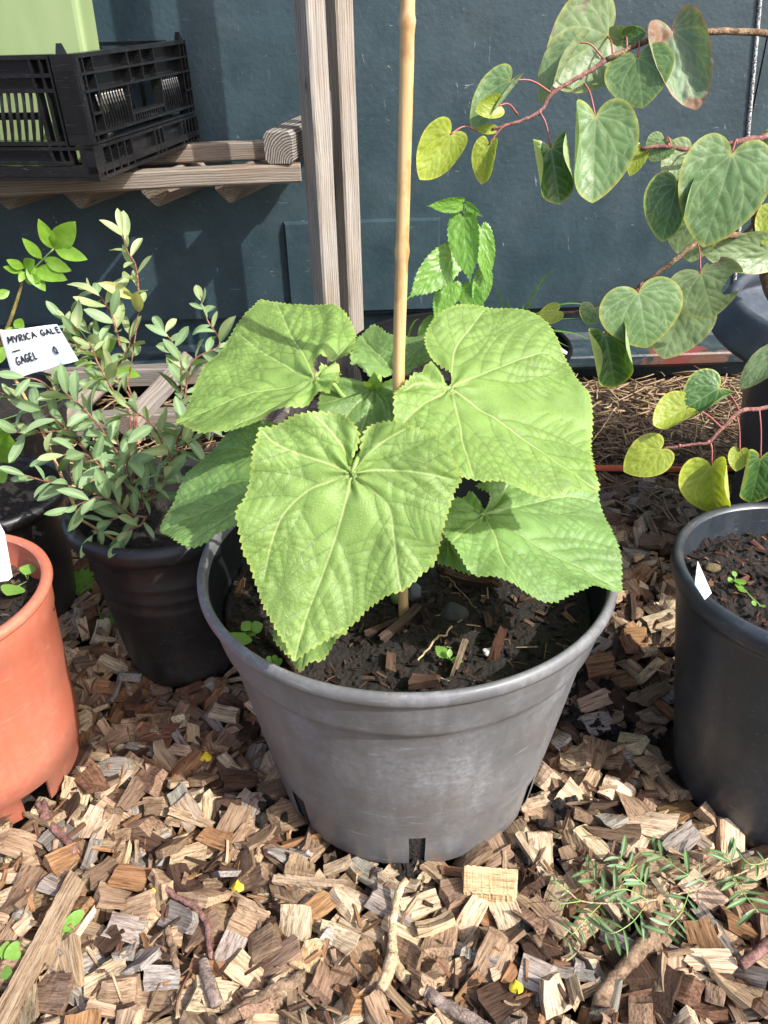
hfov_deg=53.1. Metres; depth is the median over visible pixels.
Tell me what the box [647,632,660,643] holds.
wood chip
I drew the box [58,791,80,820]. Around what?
wood chip
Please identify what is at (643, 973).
wood chip
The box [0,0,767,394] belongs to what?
steel wall
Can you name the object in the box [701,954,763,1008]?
wood chip
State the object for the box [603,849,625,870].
wood chip
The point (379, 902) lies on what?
wood chip
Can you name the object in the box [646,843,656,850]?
wood chip
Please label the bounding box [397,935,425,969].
wood chip
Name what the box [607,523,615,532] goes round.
wood chip
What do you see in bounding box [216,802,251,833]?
wood chip
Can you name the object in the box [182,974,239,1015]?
wood chip
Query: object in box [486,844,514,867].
wood chip
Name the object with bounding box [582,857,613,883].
wood chip
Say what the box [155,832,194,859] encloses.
wood chip
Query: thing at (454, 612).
stone
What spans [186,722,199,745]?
wood chip
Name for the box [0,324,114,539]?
plant flag
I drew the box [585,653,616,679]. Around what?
wood chip
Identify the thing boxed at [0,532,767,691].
soil crumbs
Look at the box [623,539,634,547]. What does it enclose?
wood chip
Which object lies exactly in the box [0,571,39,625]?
potting soil
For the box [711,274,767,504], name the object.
tub
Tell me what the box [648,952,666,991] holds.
wood chip
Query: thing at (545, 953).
wood chip
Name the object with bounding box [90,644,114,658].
wood chip
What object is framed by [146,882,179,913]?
wood chip
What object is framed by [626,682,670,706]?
wood chip
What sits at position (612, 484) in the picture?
wood chip
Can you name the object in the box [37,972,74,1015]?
wood chip
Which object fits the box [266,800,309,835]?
wood chip
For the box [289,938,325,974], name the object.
wood chip
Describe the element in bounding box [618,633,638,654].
wood chip
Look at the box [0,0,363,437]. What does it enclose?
slatted rack
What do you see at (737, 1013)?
wood chip
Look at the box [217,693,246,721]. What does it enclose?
wood chip
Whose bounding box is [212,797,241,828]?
wood chip
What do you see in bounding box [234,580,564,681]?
bark bits
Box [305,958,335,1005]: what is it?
wood chip
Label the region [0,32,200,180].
folding crate
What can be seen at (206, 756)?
yellow petal
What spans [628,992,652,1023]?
wood chip
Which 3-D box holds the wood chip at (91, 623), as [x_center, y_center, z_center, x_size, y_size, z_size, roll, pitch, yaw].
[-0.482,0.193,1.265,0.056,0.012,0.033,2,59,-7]
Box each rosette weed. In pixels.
[0,941,20,978]
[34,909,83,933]
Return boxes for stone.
[408,582,420,600]
[440,602,468,622]
[482,647,490,656]
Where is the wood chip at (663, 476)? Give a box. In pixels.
[656,475,667,481]
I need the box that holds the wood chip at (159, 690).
[149,684,172,697]
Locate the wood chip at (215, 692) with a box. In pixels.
[202,677,226,711]
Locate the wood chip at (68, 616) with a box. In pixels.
[62,611,72,623]
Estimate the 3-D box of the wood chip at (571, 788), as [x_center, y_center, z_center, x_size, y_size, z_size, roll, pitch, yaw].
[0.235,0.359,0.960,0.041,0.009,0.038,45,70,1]
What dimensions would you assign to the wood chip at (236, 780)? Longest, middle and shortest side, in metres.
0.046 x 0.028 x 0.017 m
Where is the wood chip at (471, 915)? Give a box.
[452,895,488,942]
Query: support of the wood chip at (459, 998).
on the wood chips at (442, 970)
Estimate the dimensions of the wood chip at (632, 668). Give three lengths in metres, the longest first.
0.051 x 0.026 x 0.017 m
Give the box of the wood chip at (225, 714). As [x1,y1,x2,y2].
[207,702,240,724]
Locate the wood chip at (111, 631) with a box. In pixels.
[108,622,115,646]
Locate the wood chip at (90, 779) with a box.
[71,756,109,793]
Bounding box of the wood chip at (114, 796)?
[107,789,124,803]
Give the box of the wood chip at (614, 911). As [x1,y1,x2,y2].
[597,879,622,921]
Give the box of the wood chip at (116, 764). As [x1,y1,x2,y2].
[97,757,132,777]
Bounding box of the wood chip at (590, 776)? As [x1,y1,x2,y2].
[579,768,599,792]
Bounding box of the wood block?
[462,865,517,902]
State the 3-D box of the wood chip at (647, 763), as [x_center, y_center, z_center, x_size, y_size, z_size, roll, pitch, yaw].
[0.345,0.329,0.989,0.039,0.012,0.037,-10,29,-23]
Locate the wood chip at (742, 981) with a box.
[734,978,749,986]
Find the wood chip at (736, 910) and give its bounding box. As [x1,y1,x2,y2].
[721,876,749,921]
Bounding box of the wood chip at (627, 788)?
[597,775,636,801]
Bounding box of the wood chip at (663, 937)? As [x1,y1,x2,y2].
[630,924,670,942]
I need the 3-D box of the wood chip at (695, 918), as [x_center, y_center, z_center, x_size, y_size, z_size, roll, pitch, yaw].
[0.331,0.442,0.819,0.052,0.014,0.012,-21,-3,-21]
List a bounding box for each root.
[417,625,452,660]
[441,575,476,607]
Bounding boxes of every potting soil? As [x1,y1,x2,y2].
[0,386,58,427]
[0,476,52,519]
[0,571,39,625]
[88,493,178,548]
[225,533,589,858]
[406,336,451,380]
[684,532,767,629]
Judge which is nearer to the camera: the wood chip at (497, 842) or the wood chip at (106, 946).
the wood chip at (106, 946)
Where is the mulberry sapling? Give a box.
[407,197,495,374]
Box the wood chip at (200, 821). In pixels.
[168,806,216,828]
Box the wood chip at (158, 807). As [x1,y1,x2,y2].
[141,795,169,818]
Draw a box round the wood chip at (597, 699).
[576,688,612,712]
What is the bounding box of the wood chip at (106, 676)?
[97,666,113,679]
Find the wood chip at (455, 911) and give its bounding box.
[430,907,460,919]
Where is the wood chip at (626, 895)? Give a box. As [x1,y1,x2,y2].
[610,875,643,917]
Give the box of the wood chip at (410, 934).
[381,915,421,946]
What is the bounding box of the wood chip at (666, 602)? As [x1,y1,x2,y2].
[658,593,675,609]
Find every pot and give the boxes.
[0,368,70,506]
[0,456,75,617]
[0,534,79,823]
[61,458,232,686]
[197,466,617,863]
[351,312,572,385]
[670,502,767,846]
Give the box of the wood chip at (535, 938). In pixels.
[523,929,563,962]
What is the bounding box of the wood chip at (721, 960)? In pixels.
[682,948,737,973]
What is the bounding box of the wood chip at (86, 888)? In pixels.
[50,884,89,900]
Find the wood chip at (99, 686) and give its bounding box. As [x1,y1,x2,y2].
[88,677,115,694]
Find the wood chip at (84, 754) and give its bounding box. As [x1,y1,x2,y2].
[67,744,93,776]
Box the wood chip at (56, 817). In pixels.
[23,809,65,826]
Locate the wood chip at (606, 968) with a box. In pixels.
[584,960,626,988]
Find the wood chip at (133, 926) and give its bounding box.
[100,911,148,943]
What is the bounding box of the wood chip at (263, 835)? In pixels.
[234,824,275,849]
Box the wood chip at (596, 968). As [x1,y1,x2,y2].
[584,962,602,977]
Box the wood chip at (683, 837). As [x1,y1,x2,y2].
[662,820,700,853]
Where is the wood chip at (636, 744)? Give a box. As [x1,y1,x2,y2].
[617,732,649,754]
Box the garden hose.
[594,465,734,474]
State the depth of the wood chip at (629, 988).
0.75 m
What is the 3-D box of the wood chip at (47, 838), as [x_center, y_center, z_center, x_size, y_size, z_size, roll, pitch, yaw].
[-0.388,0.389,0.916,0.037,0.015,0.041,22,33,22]
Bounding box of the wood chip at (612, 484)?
[602,483,614,491]
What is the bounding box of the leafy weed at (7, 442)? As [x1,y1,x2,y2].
[0,429,15,482]
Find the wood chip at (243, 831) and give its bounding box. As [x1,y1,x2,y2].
[217,821,253,865]
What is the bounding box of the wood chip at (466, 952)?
[460,930,482,958]
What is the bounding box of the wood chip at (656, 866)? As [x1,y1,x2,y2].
[638,847,682,879]
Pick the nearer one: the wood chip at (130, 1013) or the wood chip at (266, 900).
the wood chip at (130, 1013)
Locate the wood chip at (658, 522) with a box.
[653,517,669,533]
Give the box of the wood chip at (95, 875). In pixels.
[82,856,119,890]
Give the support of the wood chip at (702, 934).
on the wood chip at (721, 960)
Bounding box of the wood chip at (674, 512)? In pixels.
[661,507,679,521]
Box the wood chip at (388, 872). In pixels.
[377,864,422,892]
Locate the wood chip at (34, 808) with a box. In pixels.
[30,796,55,814]
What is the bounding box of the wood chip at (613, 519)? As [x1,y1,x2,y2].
[604,512,621,526]
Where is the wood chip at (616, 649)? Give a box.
[612,627,621,656]
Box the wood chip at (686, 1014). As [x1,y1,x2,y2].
[668,1005,699,1023]
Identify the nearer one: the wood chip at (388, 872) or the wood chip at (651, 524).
the wood chip at (388, 872)
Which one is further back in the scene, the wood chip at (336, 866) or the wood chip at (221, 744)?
the wood chip at (221, 744)
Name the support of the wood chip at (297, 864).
on the ground
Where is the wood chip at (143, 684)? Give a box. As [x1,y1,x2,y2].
[129,676,151,700]
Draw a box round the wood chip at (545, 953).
[517,927,564,963]
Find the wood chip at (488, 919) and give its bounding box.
[480,905,496,926]
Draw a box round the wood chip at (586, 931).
[573,908,599,940]
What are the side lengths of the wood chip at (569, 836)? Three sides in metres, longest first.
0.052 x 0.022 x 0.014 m
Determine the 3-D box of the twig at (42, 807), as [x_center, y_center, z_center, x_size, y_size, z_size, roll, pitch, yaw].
[-0.393,0.377,0.918,0.019,0.012,0.101,-27,39,-35]
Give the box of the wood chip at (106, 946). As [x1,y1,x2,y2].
[94,925,121,957]
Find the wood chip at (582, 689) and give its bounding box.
[576,679,591,697]
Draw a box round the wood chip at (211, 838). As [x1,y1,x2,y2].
[195,825,233,852]
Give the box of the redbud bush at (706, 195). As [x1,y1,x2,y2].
[416,0,767,510]
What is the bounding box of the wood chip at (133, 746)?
[124,742,153,757]
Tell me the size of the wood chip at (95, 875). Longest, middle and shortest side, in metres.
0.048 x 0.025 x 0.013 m
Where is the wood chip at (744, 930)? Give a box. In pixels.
[718,905,759,945]
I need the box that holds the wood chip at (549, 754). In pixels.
[542,750,557,767]
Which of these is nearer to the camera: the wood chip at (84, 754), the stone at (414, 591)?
the stone at (414, 591)
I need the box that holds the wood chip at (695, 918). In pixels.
[681,916,698,940]
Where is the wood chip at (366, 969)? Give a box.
[354,964,391,995]
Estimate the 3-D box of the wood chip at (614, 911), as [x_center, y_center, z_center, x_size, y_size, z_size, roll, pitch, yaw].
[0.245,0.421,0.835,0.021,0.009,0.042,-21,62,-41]
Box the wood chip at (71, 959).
[53,932,84,989]
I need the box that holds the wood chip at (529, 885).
[517,870,544,896]
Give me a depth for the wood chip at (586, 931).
0.81 m
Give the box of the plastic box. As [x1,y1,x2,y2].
[0,0,111,162]
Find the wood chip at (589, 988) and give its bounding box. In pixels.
[567,978,601,1004]
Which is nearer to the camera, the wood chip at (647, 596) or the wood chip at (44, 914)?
the wood chip at (44, 914)
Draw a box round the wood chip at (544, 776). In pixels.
[532,761,560,790]
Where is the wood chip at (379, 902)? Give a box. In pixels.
[364,883,411,928]
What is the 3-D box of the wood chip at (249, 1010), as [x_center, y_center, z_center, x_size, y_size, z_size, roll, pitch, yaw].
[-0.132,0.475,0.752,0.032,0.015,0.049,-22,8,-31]
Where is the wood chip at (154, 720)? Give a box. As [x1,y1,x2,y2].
[146,709,171,734]
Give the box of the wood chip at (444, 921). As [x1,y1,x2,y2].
[415,910,455,937]
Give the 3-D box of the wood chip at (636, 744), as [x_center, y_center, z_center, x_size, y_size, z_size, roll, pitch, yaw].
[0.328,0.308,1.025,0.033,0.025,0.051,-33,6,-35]
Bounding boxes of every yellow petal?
[200,751,211,760]
[231,880,243,891]
[509,979,522,993]
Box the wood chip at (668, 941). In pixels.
[653,910,679,948]
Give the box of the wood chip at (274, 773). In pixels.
[258,767,280,794]
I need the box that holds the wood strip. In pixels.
[0,869,86,1023]
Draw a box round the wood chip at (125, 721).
[110,717,144,736]
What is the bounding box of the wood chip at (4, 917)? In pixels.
[0,912,9,923]
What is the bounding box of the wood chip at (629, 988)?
[622,985,675,1011]
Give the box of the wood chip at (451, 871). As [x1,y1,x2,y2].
[439,865,461,877]
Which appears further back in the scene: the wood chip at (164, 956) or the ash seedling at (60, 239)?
the ash seedling at (60, 239)
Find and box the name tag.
[694,561,711,599]
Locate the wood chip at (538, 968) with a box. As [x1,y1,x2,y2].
[517,953,556,994]
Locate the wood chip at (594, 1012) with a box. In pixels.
[589,976,622,1023]
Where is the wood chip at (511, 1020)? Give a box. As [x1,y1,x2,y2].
[500,1009,527,1023]
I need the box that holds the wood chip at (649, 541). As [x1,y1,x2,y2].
[638,532,666,549]
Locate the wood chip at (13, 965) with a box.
[0,959,20,990]
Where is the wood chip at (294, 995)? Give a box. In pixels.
[286,988,301,1023]
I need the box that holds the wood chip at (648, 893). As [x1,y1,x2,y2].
[630,881,665,915]
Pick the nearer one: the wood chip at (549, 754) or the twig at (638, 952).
the twig at (638, 952)
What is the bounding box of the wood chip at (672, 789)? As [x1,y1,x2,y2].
[654,764,692,801]
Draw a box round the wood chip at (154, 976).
[143,965,180,991]
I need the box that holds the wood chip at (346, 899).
[329,885,368,923]
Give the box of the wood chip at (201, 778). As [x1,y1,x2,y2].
[187,771,218,786]
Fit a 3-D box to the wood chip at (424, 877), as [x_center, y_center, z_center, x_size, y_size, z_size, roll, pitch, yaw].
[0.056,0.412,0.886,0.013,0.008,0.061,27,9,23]
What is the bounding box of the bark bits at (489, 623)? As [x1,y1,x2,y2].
[234,533,585,691]
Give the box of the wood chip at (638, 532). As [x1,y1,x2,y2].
[633,527,644,549]
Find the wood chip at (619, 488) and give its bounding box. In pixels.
[610,481,630,497]
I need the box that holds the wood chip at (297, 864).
[284,851,315,876]
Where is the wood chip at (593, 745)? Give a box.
[582,735,612,770]
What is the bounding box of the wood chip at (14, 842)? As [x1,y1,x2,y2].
[0,828,47,859]
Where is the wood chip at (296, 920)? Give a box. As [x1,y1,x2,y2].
[279,904,311,940]
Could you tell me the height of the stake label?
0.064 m
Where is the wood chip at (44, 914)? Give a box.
[31,870,69,927]
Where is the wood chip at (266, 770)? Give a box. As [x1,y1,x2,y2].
[258,765,271,782]
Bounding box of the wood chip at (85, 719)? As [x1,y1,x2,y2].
[78,709,92,734]
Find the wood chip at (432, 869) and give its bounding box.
[420,861,455,883]
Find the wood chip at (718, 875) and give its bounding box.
[708,868,730,895]
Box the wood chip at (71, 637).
[59,624,76,640]
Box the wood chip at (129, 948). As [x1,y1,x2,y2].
[111,938,140,960]
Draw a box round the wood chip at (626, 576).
[621,567,631,582]
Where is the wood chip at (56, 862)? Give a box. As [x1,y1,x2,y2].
[42,842,81,876]
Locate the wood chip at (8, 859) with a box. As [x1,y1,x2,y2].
[3,855,16,862]
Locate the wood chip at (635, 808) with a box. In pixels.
[615,790,652,819]
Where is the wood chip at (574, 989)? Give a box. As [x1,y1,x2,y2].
[564,960,583,1010]
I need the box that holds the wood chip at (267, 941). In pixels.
[246,922,282,964]
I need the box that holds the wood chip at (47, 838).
[37,819,78,852]
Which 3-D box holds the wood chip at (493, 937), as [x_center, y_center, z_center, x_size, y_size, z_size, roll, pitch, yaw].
[0.110,0.455,0.778,0.037,0.020,0.058,30,62,12]
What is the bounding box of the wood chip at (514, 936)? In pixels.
[478,926,526,945]
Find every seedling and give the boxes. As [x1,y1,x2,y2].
[0,219,140,419]
[1,564,35,594]
[231,621,262,644]
[266,655,281,665]
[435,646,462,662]
[728,571,765,606]
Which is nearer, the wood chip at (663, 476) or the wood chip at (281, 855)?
the wood chip at (281, 855)
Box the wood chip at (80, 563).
[73,557,89,571]
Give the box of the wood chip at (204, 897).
[177,888,232,907]
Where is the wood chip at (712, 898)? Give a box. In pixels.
[677,868,728,915]
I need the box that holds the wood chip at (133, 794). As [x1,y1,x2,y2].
[116,776,146,812]
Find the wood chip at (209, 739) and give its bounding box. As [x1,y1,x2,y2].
[202,729,216,755]
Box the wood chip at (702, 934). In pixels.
[683,916,723,948]
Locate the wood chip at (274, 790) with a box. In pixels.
[257,779,288,801]
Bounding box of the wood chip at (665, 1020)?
[655,1005,679,1023]
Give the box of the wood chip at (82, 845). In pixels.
[76,840,99,864]
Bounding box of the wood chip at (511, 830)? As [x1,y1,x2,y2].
[502,817,529,849]
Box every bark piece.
[234,578,245,596]
[265,634,298,673]
[364,617,398,636]
[378,604,421,642]
[408,673,441,689]
[437,567,502,587]
[450,639,467,676]
[487,625,508,661]
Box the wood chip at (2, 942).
[0,940,24,956]
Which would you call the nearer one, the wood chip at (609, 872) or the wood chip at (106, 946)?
the wood chip at (106, 946)
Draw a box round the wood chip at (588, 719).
[577,711,621,736]
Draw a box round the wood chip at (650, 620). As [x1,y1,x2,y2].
[641,608,674,632]
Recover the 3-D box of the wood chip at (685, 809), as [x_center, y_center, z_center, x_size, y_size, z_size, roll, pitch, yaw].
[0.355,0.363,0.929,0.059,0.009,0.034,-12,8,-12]
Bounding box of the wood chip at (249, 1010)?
[231,977,274,1018]
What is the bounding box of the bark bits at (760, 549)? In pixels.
[686,533,767,628]
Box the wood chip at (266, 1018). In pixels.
[240,990,286,1023]
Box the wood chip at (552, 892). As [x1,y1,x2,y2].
[543,875,578,915]
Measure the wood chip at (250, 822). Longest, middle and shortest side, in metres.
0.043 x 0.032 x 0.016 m
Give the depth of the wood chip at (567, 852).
0.88 m
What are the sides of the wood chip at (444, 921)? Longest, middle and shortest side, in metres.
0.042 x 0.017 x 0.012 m
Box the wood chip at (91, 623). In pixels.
[77,619,96,638]
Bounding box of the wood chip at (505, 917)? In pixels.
[489,899,521,929]
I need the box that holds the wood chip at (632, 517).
[622,511,637,525]
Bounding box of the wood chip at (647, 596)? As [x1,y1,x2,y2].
[640,589,655,604]
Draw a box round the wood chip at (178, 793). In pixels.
[167,781,188,829]
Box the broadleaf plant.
[159,299,622,670]
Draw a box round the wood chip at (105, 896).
[93,880,136,909]
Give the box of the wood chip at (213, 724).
[201,712,223,730]
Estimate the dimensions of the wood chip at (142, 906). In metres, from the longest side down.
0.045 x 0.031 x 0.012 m
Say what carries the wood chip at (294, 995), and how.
on the wood chips at (442, 970)
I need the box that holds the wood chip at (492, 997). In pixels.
[477,980,529,1023]
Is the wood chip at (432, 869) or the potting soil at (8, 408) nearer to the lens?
the wood chip at (432, 869)
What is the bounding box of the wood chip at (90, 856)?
[80,830,103,869]
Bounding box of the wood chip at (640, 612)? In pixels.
[616,602,645,621]
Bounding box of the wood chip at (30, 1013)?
[14,982,39,1023]
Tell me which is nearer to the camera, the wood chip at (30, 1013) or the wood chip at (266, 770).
the wood chip at (30, 1013)
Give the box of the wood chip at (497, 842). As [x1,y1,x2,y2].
[488,831,518,868]
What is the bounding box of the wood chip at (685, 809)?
[656,800,696,823]
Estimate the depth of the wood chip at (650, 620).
1.24 m
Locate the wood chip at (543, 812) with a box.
[519,796,555,825]
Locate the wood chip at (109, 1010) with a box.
[84,998,145,1021]
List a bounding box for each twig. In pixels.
[35,799,77,854]
[153,880,213,958]
[164,926,179,969]
[198,957,221,1008]
[216,969,305,1023]
[376,877,426,995]
[423,984,490,1023]
[591,407,616,442]
[592,917,661,1008]
[737,935,767,970]
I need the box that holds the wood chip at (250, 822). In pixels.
[219,807,255,830]
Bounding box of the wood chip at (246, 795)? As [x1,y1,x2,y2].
[236,788,266,823]
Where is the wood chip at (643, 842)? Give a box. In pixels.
[619,834,648,859]
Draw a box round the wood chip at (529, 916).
[512,907,548,934]
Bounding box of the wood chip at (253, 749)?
[244,743,266,769]
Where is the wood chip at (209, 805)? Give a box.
[203,796,221,828]
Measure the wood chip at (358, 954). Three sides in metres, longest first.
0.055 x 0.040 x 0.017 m
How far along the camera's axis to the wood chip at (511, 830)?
0.92 m
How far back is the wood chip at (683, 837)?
0.89 m
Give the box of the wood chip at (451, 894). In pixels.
[438,878,465,910]
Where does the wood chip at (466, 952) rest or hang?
on the ground
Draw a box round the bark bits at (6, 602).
[0,565,54,615]
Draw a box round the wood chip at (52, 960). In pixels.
[43,927,61,971]
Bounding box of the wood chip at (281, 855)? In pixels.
[265,847,307,863]
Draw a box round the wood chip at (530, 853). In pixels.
[515,827,546,875]
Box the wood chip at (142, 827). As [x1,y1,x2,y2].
[123,816,157,836]
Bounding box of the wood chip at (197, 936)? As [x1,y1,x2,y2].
[184,905,223,951]
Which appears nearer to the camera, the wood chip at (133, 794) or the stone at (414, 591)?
the stone at (414, 591)
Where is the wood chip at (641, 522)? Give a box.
[635,516,648,530]
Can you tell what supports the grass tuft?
in the sapling pot at (386, 325)
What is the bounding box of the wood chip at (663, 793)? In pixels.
[635,773,668,798]
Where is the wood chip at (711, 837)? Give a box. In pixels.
[690,832,715,850]
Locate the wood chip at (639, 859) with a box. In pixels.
[617,851,650,886]
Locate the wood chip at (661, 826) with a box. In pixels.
[627,811,679,841]
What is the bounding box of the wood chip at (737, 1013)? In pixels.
[725,996,747,1023]
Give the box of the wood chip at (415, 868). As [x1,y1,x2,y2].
[403,860,418,895]
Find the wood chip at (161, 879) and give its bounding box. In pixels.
[147,868,176,900]
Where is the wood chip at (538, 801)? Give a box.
[520,793,550,810]
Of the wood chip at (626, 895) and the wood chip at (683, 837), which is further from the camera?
the wood chip at (683, 837)
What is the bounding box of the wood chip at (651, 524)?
[645,514,660,535]
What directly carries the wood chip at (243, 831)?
on the wood chips at (442, 970)
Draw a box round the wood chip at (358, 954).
[349,936,375,986]
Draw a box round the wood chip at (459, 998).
[453,970,484,1005]
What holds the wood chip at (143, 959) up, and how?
on the wood chips at (442, 970)
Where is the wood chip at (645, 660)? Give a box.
[639,643,659,663]
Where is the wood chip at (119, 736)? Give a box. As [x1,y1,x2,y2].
[93,726,130,753]
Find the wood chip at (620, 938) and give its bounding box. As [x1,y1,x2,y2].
[598,924,633,949]
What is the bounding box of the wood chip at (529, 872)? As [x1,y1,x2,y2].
[520,860,543,874]
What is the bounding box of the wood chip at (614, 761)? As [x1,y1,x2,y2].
[602,748,623,769]
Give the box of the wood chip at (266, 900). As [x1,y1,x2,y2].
[258,893,270,908]
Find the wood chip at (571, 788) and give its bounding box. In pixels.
[554,777,584,805]
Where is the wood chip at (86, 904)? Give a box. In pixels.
[41,896,95,929]
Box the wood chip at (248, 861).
[229,837,256,888]
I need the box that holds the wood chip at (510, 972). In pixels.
[500,960,518,982]
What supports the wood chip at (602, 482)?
on the wood chips at (442, 970)
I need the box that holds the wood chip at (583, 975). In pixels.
[554,965,595,982]
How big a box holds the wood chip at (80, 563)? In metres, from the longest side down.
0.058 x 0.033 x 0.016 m
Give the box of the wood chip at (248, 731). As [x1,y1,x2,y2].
[238,720,260,740]
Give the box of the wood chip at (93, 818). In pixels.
[78,804,112,839]
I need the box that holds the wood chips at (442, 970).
[0,458,767,1023]
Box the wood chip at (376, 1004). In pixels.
[364,988,392,1023]
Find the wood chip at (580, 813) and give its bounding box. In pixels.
[569,806,600,826]
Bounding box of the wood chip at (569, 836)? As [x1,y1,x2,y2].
[555,817,585,858]
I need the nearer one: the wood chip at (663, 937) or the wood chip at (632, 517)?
the wood chip at (663, 937)
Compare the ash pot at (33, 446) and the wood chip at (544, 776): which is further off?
the ash pot at (33, 446)
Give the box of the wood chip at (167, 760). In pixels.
[153,739,180,770]
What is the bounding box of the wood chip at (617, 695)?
[608,685,639,722]
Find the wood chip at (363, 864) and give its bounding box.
[345,856,382,889]
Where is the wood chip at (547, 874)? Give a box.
[543,869,560,885]
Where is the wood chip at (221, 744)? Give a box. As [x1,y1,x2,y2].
[211,723,239,754]
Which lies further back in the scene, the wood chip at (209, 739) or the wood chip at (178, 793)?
the wood chip at (209, 739)
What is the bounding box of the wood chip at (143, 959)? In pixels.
[119,946,161,974]
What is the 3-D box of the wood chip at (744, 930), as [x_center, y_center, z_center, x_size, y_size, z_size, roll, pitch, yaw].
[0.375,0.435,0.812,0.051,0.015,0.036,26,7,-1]
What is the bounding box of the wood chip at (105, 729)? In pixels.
[97,717,112,736]
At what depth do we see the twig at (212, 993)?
0.75 m
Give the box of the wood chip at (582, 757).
[557,748,590,770]
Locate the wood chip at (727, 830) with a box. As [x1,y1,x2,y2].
[715,816,744,867]
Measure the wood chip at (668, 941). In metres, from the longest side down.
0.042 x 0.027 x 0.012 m
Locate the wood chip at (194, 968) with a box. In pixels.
[189,957,228,982]
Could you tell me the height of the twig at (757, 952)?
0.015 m
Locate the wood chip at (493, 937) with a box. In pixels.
[467,926,518,987]
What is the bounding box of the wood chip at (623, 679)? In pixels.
[601,669,638,690]
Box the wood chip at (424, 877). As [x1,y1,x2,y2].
[417,871,431,882]
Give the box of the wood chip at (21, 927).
[12,911,33,936]
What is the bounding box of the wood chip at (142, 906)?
[120,889,155,920]
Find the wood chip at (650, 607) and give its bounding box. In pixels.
[643,599,673,622]
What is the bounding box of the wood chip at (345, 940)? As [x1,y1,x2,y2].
[318,919,360,964]
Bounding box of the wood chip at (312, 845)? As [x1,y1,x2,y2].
[301,824,319,852]
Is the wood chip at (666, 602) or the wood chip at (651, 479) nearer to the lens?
the wood chip at (666, 602)
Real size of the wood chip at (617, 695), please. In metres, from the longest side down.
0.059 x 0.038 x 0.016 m
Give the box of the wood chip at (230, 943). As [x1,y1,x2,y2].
[214,930,247,961]
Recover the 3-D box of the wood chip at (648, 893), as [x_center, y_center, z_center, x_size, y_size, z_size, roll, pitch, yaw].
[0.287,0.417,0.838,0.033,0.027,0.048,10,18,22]
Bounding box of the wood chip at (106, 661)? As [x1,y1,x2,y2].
[96,654,130,674]
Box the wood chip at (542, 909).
[530,893,571,938]
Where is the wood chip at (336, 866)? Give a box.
[323,854,354,876]
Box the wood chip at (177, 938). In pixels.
[161,926,182,947]
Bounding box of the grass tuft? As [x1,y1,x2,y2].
[408,269,588,346]
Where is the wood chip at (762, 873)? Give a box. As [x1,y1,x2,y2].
[732,855,767,884]
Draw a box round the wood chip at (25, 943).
[18,936,43,972]
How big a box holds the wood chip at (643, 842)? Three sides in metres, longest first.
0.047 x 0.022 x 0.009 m
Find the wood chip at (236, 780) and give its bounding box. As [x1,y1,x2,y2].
[222,768,258,791]
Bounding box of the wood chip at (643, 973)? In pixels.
[601,936,657,985]
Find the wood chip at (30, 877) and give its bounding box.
[0,863,47,913]
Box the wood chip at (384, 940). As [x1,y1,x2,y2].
[380,933,387,955]
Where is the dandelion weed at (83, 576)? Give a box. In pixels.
[74,566,113,627]
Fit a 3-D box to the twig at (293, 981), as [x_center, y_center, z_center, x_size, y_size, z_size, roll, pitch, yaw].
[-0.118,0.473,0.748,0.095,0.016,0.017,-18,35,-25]
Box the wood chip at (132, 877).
[107,863,153,892]
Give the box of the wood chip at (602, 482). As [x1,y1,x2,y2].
[597,476,609,486]
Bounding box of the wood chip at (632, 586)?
[622,578,642,597]
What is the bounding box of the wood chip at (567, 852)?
[558,843,577,860]
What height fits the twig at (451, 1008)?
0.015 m
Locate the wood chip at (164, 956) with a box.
[153,929,175,961]
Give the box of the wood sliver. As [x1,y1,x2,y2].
[272,873,347,890]
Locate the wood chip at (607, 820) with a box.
[595,813,628,828]
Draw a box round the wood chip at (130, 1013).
[115,1002,144,1023]
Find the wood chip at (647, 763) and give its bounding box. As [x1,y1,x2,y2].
[632,755,672,780]
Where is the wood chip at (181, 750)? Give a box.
[168,743,191,756]
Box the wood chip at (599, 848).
[573,824,611,859]
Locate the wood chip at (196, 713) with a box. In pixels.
[168,698,204,720]
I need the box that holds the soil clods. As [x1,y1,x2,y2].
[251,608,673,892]
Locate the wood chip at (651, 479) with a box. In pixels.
[639,477,657,490]
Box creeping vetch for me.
[552,835,767,957]
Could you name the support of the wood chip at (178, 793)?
on the wood chips at (442, 970)
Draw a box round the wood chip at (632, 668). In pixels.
[615,659,642,677]
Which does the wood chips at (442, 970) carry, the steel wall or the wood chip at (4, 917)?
the wood chip at (4, 917)
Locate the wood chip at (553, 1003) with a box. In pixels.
[539,972,571,1020]
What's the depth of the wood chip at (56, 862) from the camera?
0.88 m
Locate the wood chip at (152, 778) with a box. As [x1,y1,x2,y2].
[129,763,167,796]
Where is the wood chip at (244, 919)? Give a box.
[226,895,268,937]
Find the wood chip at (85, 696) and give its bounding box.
[73,677,89,702]
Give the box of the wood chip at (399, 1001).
[385,984,419,1023]
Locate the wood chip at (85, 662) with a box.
[72,653,97,670]
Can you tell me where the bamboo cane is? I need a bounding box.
[393,0,415,616]
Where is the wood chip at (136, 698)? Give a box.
[121,687,142,717]
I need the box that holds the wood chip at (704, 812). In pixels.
[693,801,717,826]
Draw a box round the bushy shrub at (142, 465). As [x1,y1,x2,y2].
[0,208,235,557]
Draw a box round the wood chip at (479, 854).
[452,841,492,870]
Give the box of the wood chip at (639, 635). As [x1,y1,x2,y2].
[620,627,647,647]
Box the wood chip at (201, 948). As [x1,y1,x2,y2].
[194,935,247,954]
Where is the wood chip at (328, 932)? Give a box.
[318,926,333,950]
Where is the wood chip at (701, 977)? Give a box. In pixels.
[679,968,715,988]
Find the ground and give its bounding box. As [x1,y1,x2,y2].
[12,373,749,1023]

